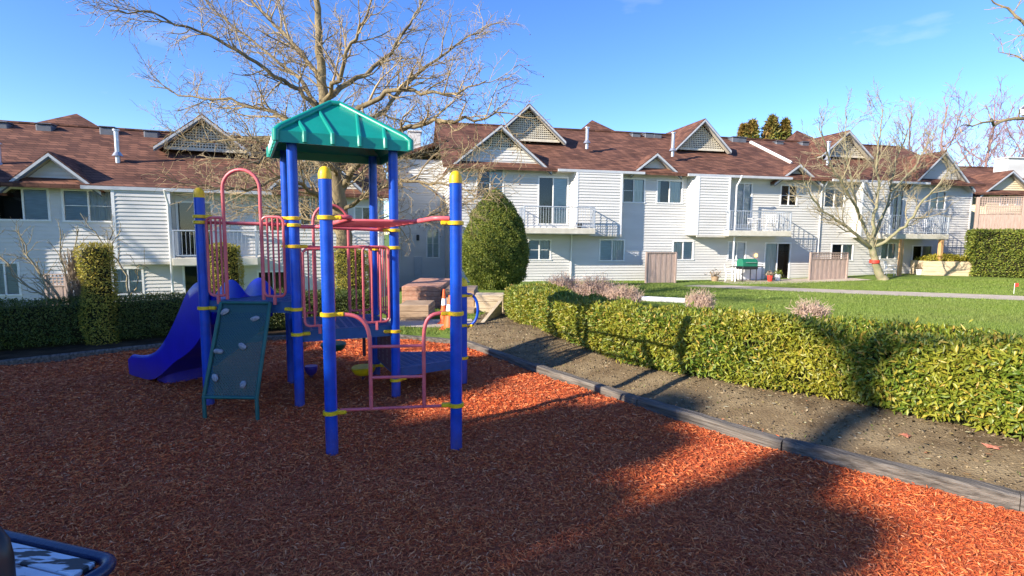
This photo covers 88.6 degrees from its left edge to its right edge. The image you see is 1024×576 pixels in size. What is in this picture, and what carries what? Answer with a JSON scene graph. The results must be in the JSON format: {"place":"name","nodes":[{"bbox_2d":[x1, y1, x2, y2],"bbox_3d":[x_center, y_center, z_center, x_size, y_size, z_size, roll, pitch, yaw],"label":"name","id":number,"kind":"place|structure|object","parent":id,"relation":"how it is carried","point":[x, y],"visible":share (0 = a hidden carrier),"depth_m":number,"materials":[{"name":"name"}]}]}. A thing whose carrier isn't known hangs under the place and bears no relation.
{"place":"outdoors","nodes":[
{"label":"outdoors","id":0,"kind":"place"},
{"bbox_2d":[0,330,285,359],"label":"soil","id":1,"kind":"structure","parent":0,"point":[18,353],"depth_m":7.50,"materials":[{"name":"brown soil"}]},
{"bbox_2d":[57,248,83,303],"bbox_3d":[-6.589,0.058,8.039,0.566,1.363,0.567,4,7,34],"label":"dead cedar","id":2,"kind":"object","parent":1,"relation":"on","point":[75,286],"visible":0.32,"depth_m":7.93,"materials":[{"name":"brown plant"}]},
{"bbox_2d":[71,241,120,345],"bbox_3d":[-6.147,0.126,7.793,0.557,1.657,0.568,-3,7,-32],"label":"column cedar","id":3,"kind":"object","parent":1,"relation":"on","point":[97,289],"depth_m":7.68,"materials":[{"name":"green plant"}]},
{"bbox_2d":[0,285,379,350],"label":"clipped hedge","id":4,"kind":"object","parent":1,"relation":"on","point":[47,323],"visible":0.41,"depth_m":7.79,"materials":[{"name":"green plant"}]},
{"bbox_2d":[209,242,245,290],"bbox_3d":[-6.059,-0.106,11.050,0.836,1.811,0.842,1,6,0],"label":"column cedar","id":5,"kind":"object","parent":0,"point":[235,261],"depth_m":10.84,"materials":[{"name":"green plant"}]},
{"bbox_2d":[333,248,368,294],"bbox_3d":[-3.491,-0.158,11.333,0.926,1.550,0.905,1,6,0],"label":"column cedar","id":6,"kind":"object","parent":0,"point":[340,260],"depth_m":11.07,"materials":[{"name":"green plant"}]},
{"bbox_2d":[382,318,472,326],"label":"path","id":7,"kind":"structure","parent":0,"point":[420,323],"depth_m":10.17,"materials":[{"name":"concrete"}]},
{"bbox_2d":[437,289,446,323],"bbox_3d":[-1.301,0.350,10.050,0.230,0.660,0.230,1,6,0],"label":"traffic cone","id":8,"kind":"object","parent":7,"relation":"on","point":[443,307],"visible":0.79,"depth_m":10.00,"materials":[{"name":"orange plastic"}]},
{"bbox_2d":[0,338,1023,575],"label":"mulch ground","id":9,"kind":"structure","parent":0,"point":[562,485],"depth_m":3.57,"materials":[{"name":"orange wood"}]},
{"bbox_2d":[0,526,116,575],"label":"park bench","id":10,"kind":"object","parent":9,"relation":"on","point":[21,554],"visible":1,"depth_m":1.98,"materials":[{"name":"blue metal"}]},
{"bbox_2d":[0,343,162,365],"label":"edging timber","id":11,"kind":"object","parent":9,"relation":"on","point":[46,358],"visible":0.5,"depth_m":7.04,"materials":[{"name":"grey wood"}]},
{"bbox_2d":[249,335,285,342],"bbox_3d":[-4.169,0.848,8.278,1.631,0.154,0.107,-2,6,-22],"label":"edging timber","id":12,"kind":"object","parent":9,"relation":"on","point":[276,337],"visible":0.13,"depth_m":8.38,"materials":[{"name":"grey wood"}]},
{"bbox_2d":[128,100,478,455],"bbox_3d":[-2.439,-0.327,5.262,4.144,3.202,2.717,1,6,0],"label":"playground set","id":13,"kind":"object","parent":9,"relation":"on","point":[209,331],"visible":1,"depth_m":5.06,"materials":[{"name":"blue plastic"}]},
{"bbox_2d":[400,334,449,343],"bbox_3d":[-1.369,0.858,8.413,1.361,0.154,0.106,3,6,20],"label":"edging timber","id":14,"kind":"object","parent":9,"relation":"on","point":[432,339],"visible":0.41,"depth_m":8.37,"materials":[{"name":"grey wood"}]},
{"bbox_2d":[467,340,534,369],"bbox_3d":[-0.219,0.965,7.420,0.116,0.159,1.835,-3,7,-34],"label":"edging timber","id":15,"kind":"object","parent":9,"relation":"on","point":[515,360],"visible":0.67,"depth_m":7.25,"materials":[{"name":"grey wood"}]},
{"bbox_2d":[531,363,640,405],"bbox_3d":[0.789,1.113,5.966,0.116,0.171,1.709,-4,7,-36],"label":"edging timber","id":16,"kind":"object","parent":9,"relation":"on","point":[593,386],"visible":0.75,"depth_m":5.85,"materials":[{"name":"grey wood"}]},
{"bbox_2d":[637,397,784,450],"bbox_3d":[1.729,1.239,4.732,0.115,0.183,1.398,-4,7,-39],"label":"edging timber","id":17,"kind":"object","parent":9,"relation":"on","point":[738,431],"visible":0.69,"depth_m":4.61,"materials":[{"name":"grey wood"}]},
{"bbox_2d":[782,437,1019,512],"bbox_3d":[2.688,1.339,3.756,1.353,0.195,0.116,5,7,40],"label":"edging timber","id":18,"kind":"object","parent":9,"relation":"on","point":[989,493],"visible":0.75,"depth_m":3.64,"materials":[{"name":"grey wood"}]},
{"bbox_2d":[1019,491,1023,514],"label":"edging timber","id":19,"kind":"object","parent":9,"relation":"on","point":[1021,507],"visible":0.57,"depth_m":3.27,"materials":[{"name":"grey wood"}]},
{"bbox_2d":[0,0,1023,233],"label":"sky","id":20,"kind":"structure","parent":0,"point":[653,66],"materials":[{"name":"blue"}]},
{"bbox_2d":[382,234,1023,338],"bbox_3d":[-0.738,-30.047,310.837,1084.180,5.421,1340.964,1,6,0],"label":"lawn","id":21,"kind":"structure","parent":0,"point":[679,283],"depth_m":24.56,"materials":[{"name":"green plant"}]},
{"bbox_2d":[43,274,67,303],"bbox_3d":[-15.312,0.463,17.697,0.700,1.890,0.100,0,6,-9],"label":"privacy fence","id":22,"kind":"object","parent":21,"relation":"on","point":[61,289],"visible":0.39,"depth_m":17.64,"materials":[{"name":"wood"}]},
{"bbox_2d":[0,215,128,304],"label":"bare shrub","id":23,"kind":"object","parent":21,"relation":"on","point":[44,280],"visible":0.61,"depth_m":11.16,"materials":[{"name":"brown plant"}]},
{"bbox_2d":[75,213,148,296],"bbox_3d":[-8.620,-0.270,11.498,1.451,2.706,0.527,1,6,0],"label":"bare sapling","id":24,"kind":"object","parent":21,"relation":"on","point":[126,274],"visible":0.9,"depth_m":11.49,"materials":[{"name":"brown plant"}]},
{"bbox_2d":[0,114,388,306],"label":"apartment house","id":25,"kind":"structure","parent":21,"relation":"on","point":[65,171],"depth_m":19.81,"materials":[{"name":"white wood"}]},
{"bbox_2d":[0,262,22,295],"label":"window","id":26,"kind":"structure","parent":25,"relation":"in","point":[8,287],"depth_m":18.46,"materials":[{"name":"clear glass"}]},
{"bbox_2d":[0,187,51,220],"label":"window","id":27,"kind":"structure","parent":25,"relation":"in","point":[27,203],"depth_m":18.55,"materials":[{"name":"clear glass"}]},
{"bbox_2d":[60,188,111,221],"bbox_3d":[-15.404,-2.997,19.207,1.593,1.239,0.550,-2,6,-20],"label":"window","id":28,"kind":"structure","parent":25,"relation":"in","point":[74,202],"depth_m":19.00,"materials":[{"name":"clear glass"}]},
{"bbox_2d":[111,267,144,294],"bbox_3d":[-14.427,-0.281,19.843,1.036,1.108,0.550,-2,6,-20],"label":"window","id":29,"kind":"structure","parent":25,"relation":"in","point":[132,277],"depth_m":19.71,"materials":[{"name":"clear glass"}]},
{"bbox_2d":[182,266,197,292],"bbox_3d":[-12.278,-0.217,20.634,1.052,1.544,0.550,-2,6,-20],"label":"patio door","id":30,"kind":"structure","parent":25,"relation":"in","point":[189,273],"depth_m":20.69,"materials":[{"name":"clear glass"}]},
{"bbox_2d":[175,201,213,254],"bbox_3d":[-12.264,-2.299,20.425,1.263,2.164,0.550,-2,6,-20],"label":"patio door","id":31,"kind":"structure","parent":25,"relation":"in","point":[184,219],"depth_m":20.49,"materials":[{"name":"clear glass"}]},
{"bbox_2d":[254,206,281,231],"bbox_3d":[-9.829,-2.789,21.262,1.087,1.099,0.550,-2,6,-20],"label":"window","id":32,"kind":"structure","parent":25,"relation":"in","point":[256,228],"depth_m":21.08,"materials":[{"name":"clear glass"}]},
{"bbox_2d":[257,270,283,292],"bbox_3d":[-9.774,-0.095,21.561,1.229,1.340,0.550,-2,6,-20],"label":"window","id":33,"kind":"structure","parent":25,"relation":"in","point":[258,272],"depth_m":21.73,"materials":[{"name":"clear glass"}]},
{"bbox_2d":[299,196,318,224],"bbox_3d":[-8.355,-3.182,21.760,0.886,1.249,0.550,-2,6,-20],"label":"window","id":34,"kind":"structure","parent":25,"relation":"in","point":[300,197],"depth_m":21.69,"materials":[{"name":"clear glass"}]},
{"bbox_2d":[353,206,369,231],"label":"window","id":35,"kind":"structure","parent":25,"relation":"in","point":[360,212],"depth_m":22.28,"materials":[{"name":"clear glass"}]},
{"bbox_2d":[62,0,553,256],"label":"bare tree","id":36,"kind":"object","parent":21,"relation":"on","point":[339,186],"visible":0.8,"depth_m":11.97,"materials":[{"name":"brown plant"}]},
{"bbox_2d":[400,300,434,319],"bbox_3d":[-1.970,0.498,10.903,0.614,0.396,0.804,1,6,0],"label":"timber planter","id":37,"kind":"object","parent":21,"relation":"on","point":[416,309],"visible":0.62,"depth_m":10.51,"materials":[{"name":"brown wood"}]},
{"bbox_2d":[402,278,449,307],"bbox_3d":[-2.189,0.138,13.933,0.945,0.606,2.504,1,6,0],"label":"brick planter","id":38,"kind":"object","parent":21,"relation":"on","point":[425,289],"visible":0.58,"depth_m":12.69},
{"bbox_2d":[439,295,449,329],"bbox_3d":[-1.092,0.425,9.316,0.351,0.600,0.351,1,6,0],"label":"traffic cone","id":39,"kind":"object","parent":21,"relation":"on","point":[447,321],"visible":0.34,"depth_m":9.24,"materials":[{"name":"orange plastic"}]},
{"bbox_2d":[445,285,478,313],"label":"timber steps","id":40,"kind":"structure","parent":21,"relation":"on","point":[472,289],"depth_m":12.27,"materials":[{"name":"brown wood"}]},
{"bbox_2d":[475,292,503,311],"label":"retaining wall","id":41,"kind":"structure","parent":21,"relation":"on","point":[487,302],"depth_m":11.69,"materials":[{"name":"beige wood"}]},
{"bbox_2d":[462,188,529,289],"bbox_3d":[-0.647,-1.868,20.415,2.801,4.038,2.896,1,6,0],"label":"bush","id":42,"kind":"object","parent":21,"relation":"on","point":[495,253],"visible":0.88,"depth_m":19.55,"materials":[{"name":"green plant"}]},
{"bbox_2d":[543,270,581,290],"bbox_3d":[1.329,-0.003,13.656,1.213,0.955,1.039,1,6,0],"label":"dormant shrub","id":43,"kind":"object","parent":21,"relation":"on","point":[563,282],"visible":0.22,"depth_m":13.52,"materials":[{"name":"plant"}]},
{"bbox_2d":[571,273,621,296],"bbox_3d":[2.118,0.033,13.144,1.354,0.959,1.160,1,6,0],"label":"dormant shrub","id":44,"kind":"object","parent":21,"relation":"on","point":[596,286],"visible":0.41,"depth_m":13.01,"materials":[{"name":"plant"}]},
{"bbox_2d":[603,282,645,302],"bbox_3d":[2.722,0.182,12.573,1.081,0.736,0.906,1,6,0],"label":"dormant shrub","id":45,"kind":"object","parent":21,"relation":"on","point":[626,292],"visible":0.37,"depth_m":12.47,"materials":[{"name":"brown plant"}]},
{"bbox_2d":[645,252,676,282],"bbox_3d":[7.321,-0.948,25.800,1.658,1.640,0.100,-1,6,-12],"label":"privacy fence","id":46,"kind":"object","parent":21,"relation":"on","point":[663,265],"visible":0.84,"depth_m":25.79,"materials":[{"name":"beige wood"}]},
{"bbox_2d":[641,296,685,302],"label":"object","id":47,"kind":"object","parent":21,"relation":"on","point":[663,299],"visible":0.55,"depth_m":14.55,"materials":[{"name":"white"}]},
{"bbox_2d":[386,103,985,287],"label":"apartment house","id":48,"kind":"structure","parent":21,"relation":"on","point":[693,195],"depth_m":27.83,"materials":[{"name":"white wood"}]},
{"bbox_2d":[426,229,439,257],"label":"window","id":49,"kind":"structure","parent":48,"relation":"in","point":[432,239],"depth_m":27.65,"materials":[{"name":"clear glass"}]},
{"bbox_2d":[476,169,503,196],"bbox_3d":[-1.110,-5.095,25.547,1.398,1.444,0.550,-1,6,-12],"label":"window","id":50,"kind":"structure","parent":48,"relation":"in","point":[485,178],"depth_m":25.48,"materials":[{"name":"clear glass"}]},
{"bbox_2d":[527,239,551,259],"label":"window","id":51,"kind":"structure","parent":48,"relation":"in","point":[540,249],"depth_m":26.23,"materials":[{"name":"clear glass"}]},
{"bbox_2d":[537,176,568,224],"bbox_3d":[1.989,-4.353,26.288,1.603,2.423,0.550,-1,6,-12],"label":"patio door","id":52,"kind":"structure","parent":48,"relation":"in","point":[552,191],"depth_m":26.28,"materials":[{"name":"white glass"}]},
{"bbox_2d":[599,239,624,260],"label":"window","id":53,"kind":"structure","parent":48,"relation":"in","point":[609,249],"depth_m":27.03,"materials":[{"name":"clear glass"}]},
{"bbox_2d":[622,178,645,202],"bbox_3d":[6.186,-5.015,27.120,1.281,1.321,0.550,-1,6,-12],"label":"window","id":54,"kind":"structure","parent":48,"relation":"in","point":[633,189],"depth_m":27.06,"materials":[{"name":"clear glass"}]},
{"bbox_2d":[656,179,683,203],"bbox_3d":[8.153,-5.027,27.542,1.530,1.278,0.550,-1,6,-12],"label":"window","id":55,"kind":"structure","parent":48,"relation":"in","point":[667,192],"depth_m":27.47,"materials":[{"name":"clear glass"}]},
{"bbox_2d":[672,240,693,259],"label":"window","id":56,"kind":"structure","parent":48,"relation":"in","point":[684,249],"depth_m":27.88,"materials":[{"name":"clear glass"}]},
{"bbox_2d":[727,241,746,259],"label":"window","id":57,"kind":"structure","parent":48,"relation":"in","point":[740,246],"depth_m":28.54,"materials":[{"name":"clear glass"}]},
{"bbox_2d":[735,182,752,224],"bbox_3d":[12.425,-4.546,28.508,1.045,2.325,0.550,-1,6,-12],"label":"patio door","id":58,"kind":"structure","parent":48,"relation":"in","point":[745,190],"depth_m":28.34,"materials":[{"name":"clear glass"}]},
{"bbox_2d":[747,214,760,230],"bbox_3d":[12.827,-3.472,27.837,0.553,0.875,0.561,-3,7,-35],"label":"garden chair","id":59,"kind":"object","parent":48,"relation":"on","point":[751,221],"visible":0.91,"depth_m":27.88,"materials":[{"name":"white plastic"}]},
{"bbox_2d":[765,215,777,230],"bbox_3d":[13.908,-3.491,28.117,0.553,0.875,0.561,2,6,16],"label":"garden chair","id":60,"kind":"object","parent":48,"relation":"on","point":[775,223],"visible":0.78,"depth_m":28.25,"materials":[{"name":"white plastic"}]},
{"bbox_2d":[763,242,791,278],"bbox_3d":[14.634,-1.501,29.292,1.695,2.137,0.550,-1,6,-12],"label":"patio door","id":61,"kind":"structure","parent":48,"relation":"in","point":[777,255],"depth_m":29.16,"materials":[{"name":"clear glass"}]},
{"bbox_2d":[780,184,798,205],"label":"window","id":62,"kind":"structure","parent":48,"relation":"in","point":[784,188],"depth_m":29.20,"materials":[{"name":"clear glass"}]},
{"bbox_2d":[823,188,845,207],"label":"window","id":63,"kind":"structure","parent":48,"relation":"in","point":[827,205],"depth_m":29.47,"materials":[{"name":"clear glass"}]},
{"bbox_2d":[830,243,853,260],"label":"window","id":64,"kind":"structure","parent":48,"relation":"in","point":[835,247],"depth_m":30.07,"materials":[{"name":"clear glass"}]},
{"bbox_2d":[879,243,896,259],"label":"window","id":65,"kind":"structure","parent":48,"relation":"in","point":[888,251],"depth_m":30.62,"materials":[{"name":"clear glass"}]},
{"bbox_2d":[891,190,904,229],"bbox_3d":[22.274,-4.531,30.623,0.803,2.369,0.550,-1,6,-12],"label":"patio door","id":66,"kind":"structure","parent":48,"relation":"in","point":[898,202],"depth_m":30.50,"materials":[{"name":"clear glass"}]},
{"bbox_2d":[910,245,932,266],"bbox_3d":[24.211,-1.755,31.321,1.499,1.667,0.550,-1,6,-12],"label":"patio door","id":67,"kind":"structure","parent":48,"relation":"in","point":[917,250],"depth_m":31.24,"materials":[{"name":"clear glass"}]},
{"bbox_2d":[917,219,933,233],"bbox_3d":[23.723,-3.525,30.120,0.553,0.875,0.561,0,6,-1],"label":"garden chair","id":68,"kind":"object","parent":48,"relation":"on","point":[924,224],"visible":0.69,"depth_m":30.32,"materials":[{"name":"white plastic"}]},
{"bbox_2d":[928,190,946,209],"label":"window","id":69,"kind":"structure","parent":48,"relation":"in","point":[941,205],"depth_m":31.00,"materials":[{"name":"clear glass"}]},
{"bbox_2d":[683,286,715,308],"bbox_3d":[4.034,0.290,11.297,0.746,0.709,0.669,3,6,20],"label":"dormant shrub","id":70,"kind":"object","parent":21,"relation":"on","point":[705,301],"visible":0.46,"depth_m":11.18,"materials":[{"name":"brown plant"}]},
{"bbox_2d":[736,122,749,137],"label":"fir tree","id":71,"kind":"object","parent":21,"relation":"on","point":[742,130],"visible":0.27,"depth_m":56.26,"materials":[{"name":"green plant"}]},
{"bbox_2d":[746,118,762,138],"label":"fir tree","id":72,"kind":"object","parent":21,"relation":"on","point":[753,129],"visible":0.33,"depth_m":56.13,"materials":[{"name":"green plant"}]},
{"bbox_2d":[760,114,785,139],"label":"fir tree","id":73,"kind":"object","parent":21,"relation":"on","point":[771,128],"visible":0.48,"depth_m":56.09,"materials":[{"name":"green plant"}]},
{"bbox_2d":[778,117,792,139],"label":"fir tree","id":74,"kind":"object","parent":21,"relation":"on","point":[786,125],"visible":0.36,"depth_m":56.18,"materials":[{"name":"green plant"}]},
{"bbox_2d":[786,296,833,318],"bbox_3d":[5.116,0.418,8.979,0.792,0.605,0.671,1,6,0],"label":"dormant shrub","id":75,"kind":"object","parent":21,"relation":"on","point":[814,309],"visible":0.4,"depth_m":8.90,"materials":[{"name":"beige plant"}]},
{"bbox_2d":[808,252,848,279],"bbox_3d":[16.921,-1.106,28.049,2.408,1.590,0.100,-1,6,-12],"label":"privacy fence","id":76,"kind":"object","parent":21,"relation":"on","point":[824,268],"visible":0.86,"depth_m":28.03,"materials":[{"name":"beige wood"}]},
{"bbox_2d":[783,79,971,280],"bbox_3d":[18.762,-5.371,26.172,12.220,10.165,5.382,-2,6,-20],"label":"bare tree","id":77,"kind":"object","parent":21,"relation":"on","point":[872,246],"visible":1,"depth_m":26.43,"materials":[{"name":"brown plant"}]},
{"bbox_2d":[883,261,896,274],"bbox_3d":[21.095,-1.073,29.289,0.553,0.875,0.561,-4,8,-40],"label":"garden chair","id":78,"kind":"object","parent":21,"relation":"on","point":[885,265],"visible":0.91,"depth_m":29.28,"materials":[{"name":"white plastic"}]},
{"bbox_2d":[913,263,922,274],"bbox_3d":[23.331,-1.119,30.034,0.628,0.755,0.654,1,6,5],"label":"plant pot","id":79,"kind":"object","parent":21,"relation":"on","point":[919,271],"visible":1,"depth_m":29.98,"materials":[{"name":"white plastic"}]},
{"bbox_2d":[864,96,972,152],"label":"bare tree","id":80,"kind":"object","parent":21,"relation":"on","point":[916,133],"visible":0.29,"depth_m":57.67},
{"bbox_2d":[910,260,971,275],"bbox_3d":[24.802,-1.084,29.839,3.263,0.890,1.193,2,6,16],"label":"timber planter","id":81,"kind":"object","parent":21,"relation":"on","point":[947,268],"visible":0.64,"depth_m":29.41,"materials":[{"name":"beige wood"}]},
{"bbox_2d":[914,252,969,261],"bbox_3d":[24.511,-1.713,29.889,2.493,0.707,1.148,2,6,16],"label":"golden bush","id":82,"kind":"object","parent":81,"relation":"on","point":[947,256],"visible":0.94,"depth_m":29.63,"materials":[{"name":"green plant"}]},
{"bbox_2d":[890,68,1018,166],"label":"bare tree","id":83,"kind":"object","parent":21,"relation":"on","point":[956,141],"visible":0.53,"depth_m":49.63,"materials":[{"name":"brown plant"}]},
{"bbox_2d":[925,75,1023,166],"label":"bare tree","id":84,"kind":"object","parent":21,"relation":"on","point":[991,137],"visible":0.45,"depth_m":56.37,"materials":[{"name":"brown plant"}]},
{"bbox_2d":[952,0,1023,138],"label":"bare tree","id":85,"kind":"object","parent":21,"relation":"on","point":[1019,19],"visible":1,"depth_m":11.37,"materials":[{"name":"brown plant"}]},
{"bbox_2d":[958,157,1023,228],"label":"cream house","id":86,"kind":"structure","parent":21,"relation":"on","point":[1003,177],"depth_m":35.88,"materials":[{"name":"beige wood"}]},
{"bbox_2d":[1000,195,1009,204],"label":"window","id":87,"kind":"structure","parent":86,"relation":"in","point":[1001,196],"depth_m":35.83,"materials":[{"name":"clear glass"}]},
{"bbox_2d":[1015,195,1023,204],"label":"window","id":88,"kind":"structure","parent":86,"relation":"in","point":[1016,195],"depth_m":36.00,"materials":[{"name":"clear glass"}]},
{"bbox_2d":[959,104,1023,166],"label":"bare tree","id":89,"kind":"object","parent":21,"relation":"on","point":[1000,145],"visible":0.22,"depth_m":60.68,"materials":[{"name":"brown plant"}]},
{"bbox_2d":[964,228,1023,277],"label":"tall hedge","id":90,"kind":"object","parent":21,"relation":"on","point":[997,252],"visible":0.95,"depth_m":28.25,"materials":[{"name":"green plant"}]},
{"bbox_2d":[973,196,1023,229],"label":"tall fence","id":91,"kind":"object","parent":21,"relation":"on","point":[990,220],"visible":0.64,"depth_m":30.79,"materials":[{"name":"beige wood"}]},
{"bbox_2d":[979,106,1023,164],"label":"bare tree","id":92,"kind":"object","parent":21,"relation":"on","point":[1008,132],"visible":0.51,"depth_m":49.77,"materials":[{"name":"brown plant"}]},
{"bbox_2d":[1020,105,1023,115],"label":"tall house","id":93,"kind":"structure","parent":21,"relation":"on","point":[1021,110],"depth_m":20.81,"materials":[{"name":"beige"}]},
{"bbox_2d":[467,310,1023,490],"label":"soil","id":94,"kind":"structure","parent":0,"point":[895,446],"depth_m":4.73,"materials":[{"name":"brown soil"}]},
{"bbox_2d":[481,300,501,322],"bbox_3d":[-0.420,0.526,10.530,0.069,0.350,1.796,2,6,11],"label":"retaining board","id":95,"kind":"object","parent":94,"relation":"on","point":[495,310],"visible":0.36,"depth_m":10.76,"materials":[{"name":"beige wood"}]},
{"bbox_2d":[470,322,1023,475],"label":"leaf litter","id":96,"kind":"object","parent":94,"relation":"on","point":[793,396],"visible":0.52,"depth_m":4.71,"materials":[{"name":"brown plant"}]},
{"bbox_2d":[481,312,1020,479],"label":"weeds","id":97,"kind":"object","parent":94,"relation":"on","point":[740,409],"visible":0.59,"depth_m":5.01,"materials":[{"name":"plant"}]},
{"bbox_2d":[502,280,1023,441],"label":"laurel hedge","id":98,"kind":"object","parent":94,"relation":"on","point":[973,377],"visible":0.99,"depth_m":5.06,"materials":[{"name":"green plant"}]},
{"bbox_2d":[982,443,999,448],"bbox_3d":[3.618,1.190,3.948,0.115,0.018,0.104,1,6,0],"label":"maple leaf","id":99,"kind":"object","parent":94,"relation":"on","point":[991,446],"visible":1,"depth_m":3.94,"materials":[{"name":"plant"}]},
{"bbox_2d":[710,278,868,283],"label":"patio","id":100,"kind":"structure","parent":0,"point":[804,280],"depth_m":27.59,"materials":[{"name":"concrete"}]},
{"bbox_2d":[706,269,720,280],"bbox_3d":[10.491,-0.695,27.281,0.909,0.736,0.752,-1,6,-12],"label":"plant pot","id":101,"kind":"object","parent":100,"relation":"on","point":[714,277],"visible":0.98,"depth_m":27.15,"materials":[{"name":"beige ceramic"}]},
{"bbox_2d":[724,264,735,281],"bbox_3d":[11.153,-0.767,26.869,0.561,0.875,0.553,3,6,26],"label":"garden chair","id":102,"kind":"object","parent":100,"relation":"on","point":[726,273],"visible":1,"depth_m":26.73,"materials":[{"name":"white plastic"}]},
{"bbox_2d":[729,259,764,281],"bbox_3d":[12.196,-0.939,27.236,1.700,1.160,0.644,-1,6,-12],"label":"barbecue","id":103,"kind":"object","parent":100,"relation":"on","point":[742,264],"visible":0.99,"depth_m":27.00,"materials":[{"name":"green metal"}]},
{"bbox_2d":[734,262,762,279],"bbox_3d":[12.705,-0.915,28.244,1.300,0.920,0.620,-1,6,-12],"label":"storage chest","id":104,"kind":"object","parent":100,"relation":"on","point":[746,274],"visible":0.54,"depth_m":28.01,"materials":[{"name":"white plastic"}]},
{"bbox_2d":[764,270,775,280],"bbox_3d":[13.473,-0.643,27.369,0.570,0.567,0.558,-3,7,-34],"label":"plant pot","id":105,"kind":"object","parent":100,"relation":"on","point":[769,276],"visible":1,"depth_m":27.28,"materials":[{"name":"ceramic"}]},
{"bbox_2d":[772,269,783,280],"bbox_3d":[14.021,-0.705,27.771,0.749,0.619,0.624,-1,6,-12],"label":"plant pot","id":106,"kind":"object","parent":100,"relation":"on","point":[777,274],"visible":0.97,"depth_m":27.71,"materials":[{"name":"white ceramic"}]},
{"bbox_2d":[690,285,1023,299],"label":"path","id":107,"kind":"structure","parent":0,"point":[974,296],"depth_m":20.14,"materials":[{"name":"concrete"}]}
]}

